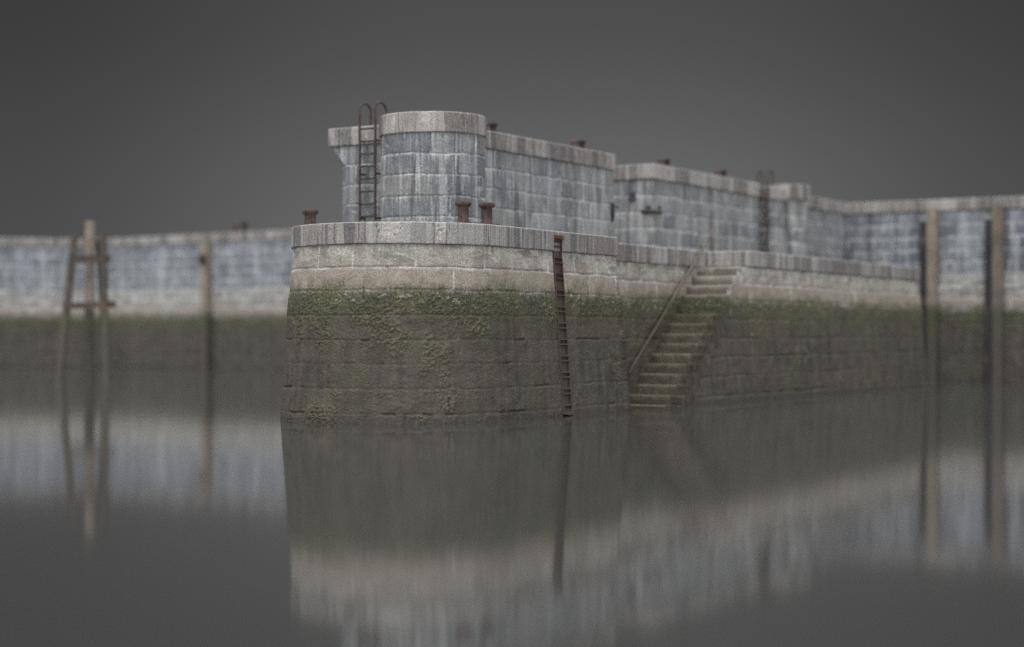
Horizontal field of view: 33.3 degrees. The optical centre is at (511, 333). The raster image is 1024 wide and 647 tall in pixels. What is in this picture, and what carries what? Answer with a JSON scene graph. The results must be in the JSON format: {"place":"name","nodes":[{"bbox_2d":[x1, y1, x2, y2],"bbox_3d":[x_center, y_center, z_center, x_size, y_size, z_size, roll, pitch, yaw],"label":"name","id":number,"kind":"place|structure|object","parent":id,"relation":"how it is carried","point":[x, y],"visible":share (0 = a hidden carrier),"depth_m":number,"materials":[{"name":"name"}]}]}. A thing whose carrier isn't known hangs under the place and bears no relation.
{"place":"outdoors","nodes":[
{"label":"outdoors","id":0,"kind":"place"},
{"bbox_2d":[0,367,1023,646],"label":"water","id":1,"kind":"structure","parent":0,"point":[184,507],"depth_m":15.34,"materials":[{"name":"grey liquid"}]},
{"bbox_2d":[55,221,115,378],"bbox_3d":[-15.722,-0.632,64.153,2.204,7.116,3.636,0,0,0],"label":"timber dolphin","id":2,"kind":"object","parent":1,"relation":"in","point":[89,304],"visible":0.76,"depth_m":63.31},
{"bbox_2d":[0,230,292,369],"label":"quay wall","id":3,"kind":"structure","parent":1,"relation":"in","point":[154,294],"depth_m":82.89,"materials":[{"name":"stone"}]},
{"bbox_2d":[199,241,212,368],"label":"fender pile","id":4,"kind":"object","parent":3,"relation":"attached to","point":[205,263],"visible":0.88,"depth_m":80.39,"materials":[{"name":"brown wood"}]},
{"bbox_2d":[227,222,247,232],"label":"capstan bollard","id":5,"kind":"object","parent":3,"relation":"on","point":[234,226],"visible":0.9,"depth_m":80.60,"materials":[{"name":"black metal"}]},
{"bbox_2d":[280,222,866,423],"bbox_3d":[2.990,0.250,45.616,8.160,4.680,29.828,0,0,31],"label":"pier head","id":6,"kind":"object","parent":1,"relation":"in","point":[417,322],"visible":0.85,"depth_m":32.48},
{"bbox_2d":[302,208,317,224],"bbox_3d":[-4.270,-2.340,35.500,0.600,0.504,0.400,0,0,0],"label":"single bollard","id":7,"kind":"object","parent":6,"relation":"on","point":[310,214],"visible":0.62,"depth_m":35.39,"materials":[{"name":"metal"}]},
{"bbox_2d":[328,111,615,236],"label":"pier wall","id":8,"kind":"structure","parent":6,"relation":"on","point":[433,166],"depth_m":38.91,"materials":[{"name":"stone"}]},
{"bbox_2d":[358,101,387,221],"bbox_3d":[-3.144,-3.661,38.673,0.492,3.144,0.499,0,0,31],"label":"hooped ladder","id":9,"kind":"object","parent":8,"relation":"attached to","point":[375,140],"visible":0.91,"depth_m":38.53,"materials":[{"name":"metal"}]},
{"bbox_2d":[487,122,497,131],"bbox_3d":[-0.551,-4.843,40.366,0.259,0.303,0.662,0,0,31],"label":"capstan bollard","id":10,"kind":"object","parent":8,"relation":"on","point":[493,125],"visible":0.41,"depth_m":40.47,"materials":[{"name":"black metal"}]},
{"bbox_2d":[570,139,585,148],"bbox_3d":[1.701,-4.843,44.048,0.259,0.303,0.662,0,0,31],"label":"capstan bollard","id":11,"kind":"object","parent":8,"relation":"on","point":[575,143],"visible":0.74,"depth_m":44.11,"materials":[{"name":"black metal"}]},
{"bbox_2d":[611,203,619,220],"bbox_3d":[2.703,-3.169,44.929,0.115,0.487,0.387,0,0,27],"label":"gate hook","id":12,"kind":"object","parent":8,"relation":"attached to","point":[613,206],"visible":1,"depth_m":44.76,"materials":[{"name":"black metal"}]},
{"bbox_2d":[453,201,499,224],"bbox_3d":[-0.715,-2.314,33.120,0.940,0.463,0.360,0,0,-39],"label":"twin bollard","id":13,"kind":"object","parent":6,"relation":"on","point":[485,207],"visible":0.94,"depth_m":32.93,"materials":[{"name":"red metal"}]},
{"bbox_2d":[552,235,574,414],"bbox_3d":[1.028,-0.166,35.026,0.394,3.681,0.375,0,0,31],"label":"recessed ladder","id":14,"kind":"object","parent":6,"relation":"attached to","point":[558,272],"visible":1,"depth_m":35.07,"materials":[{"name":"red metal"}]},
{"bbox_2d":[616,243,929,405],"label":"quay wall","id":15,"kind":"structure","parent":1,"relation":"in","point":[735,326],"depth_m":43.88,"materials":[{"name":"stone"}]},
{"bbox_2d":[628,225,716,374],"bbox_3d":[3.977,-0.911,42.259,0.149,3.780,4.886,0,0,31],"label":"handrail","id":16,"kind":"object","parent":15,"relation":"attached to","point":[654,329],"visible":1,"depth_m":42.07,"materials":[{"name":"metal"}]},
{"bbox_2d":[612,164,759,251],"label":"second upper wall","id":17,"kind":"structure","parent":15,"relation":"on","point":[696,207],"depth_m":49.03,"materials":[{"name":"stone"}]},
{"bbox_2d":[629,192,635,200],"bbox_3d":[3.371,-3.803,47.707,0.209,0.254,0.080,0,0,31],"label":"mooring ring","id":18,"kind":"object","parent":17,"relation":"attached to","point":[632,194],"visible":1,"depth_m":47.67,"materials":[{"name":"black metal"}]},
{"bbox_2d":[640,205,663,213],"bbox_3d":[3.916,-3.437,47.644,0.453,0.243,0.651,0,0,35],"label":"corner bracket","id":19,"kind":"object","parent":17,"relation":"attached to","point":[655,212],"visible":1,"depth_m":47.45,"materials":[{"name":"black metal"}]},
{"bbox_2d":[657,158,670,165],"bbox_3d":[4.332,-4.843,48.780,0.259,0.303,0.662,0,0,31],"label":"capstan bollard","id":20,"kind":"object","parent":17,"relation":"on","point":[661,161],"visible":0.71,"depth_m":48.58,"materials":[{"name":"black metal"}]},
{"bbox_2d":[715,169,726,176],"bbox_3d":[6.363,-4.843,52.098,0.259,0.303,0.662,0,0,31],"label":"capstan bollard","id":21,"kind":"object","parent":17,"relation":"on","point":[718,172],"visible":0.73,"depth_m":52.17,"materials":[{"name":"black metal"}]},
{"bbox_2d":[758,184,846,260],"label":"wall","id":22,"kind":"structure","parent":15,"relation":"on","point":[802,222],"depth_m":55.65,"materials":[{"name":"stone"}]},
{"bbox_2d":[756,170,773,252],"bbox_3d":[8.110,-3.662,54.830,0.426,3.146,0.503,0,0,31],"label":"hooped ladder","id":23,"kind":"object","parent":22,"relation":"attached to","point":[766,206],"visible":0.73,"depth_m":54.60,"materials":[{"name":"metal"}]},
{"bbox_2d":[846,196,1023,381],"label":"quay wall","id":24,"kind":"structure","parent":1,"relation":"in","point":[886,233],"depth_m":59.70,"materials":[{"name":"stone"}]},
{"bbox_2d":[919,208,938,380],"bbox_3d":[14.637,-0.840,60.053,0.649,7.060,0.437,0,0,32],"label":"fender pile","id":25,"kind":"object","parent":24,"relation":"attached to","point":[929,249],"visible":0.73,"depth_m":59.83,"materials":[{"name":"brown wood"}]},
{"bbox_2d":[984,205,1003,381],"bbox_3d":[16.591,-0.840,58.857,0.650,7.060,0.437,0,0,31],"label":"fender pile","id":26,"kind":"object","parent":24,"relation":"attached to","point":[994,305],"visible":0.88,"depth_m":58.65,"materials":[{"name":"brown wood"}]},
{"bbox_2d":[0,0,1023,238],"label":"sky","id":27,"kind":"structure","parent":0,"point":[131,118],"materials":[{"name":"grey"}]}
]}

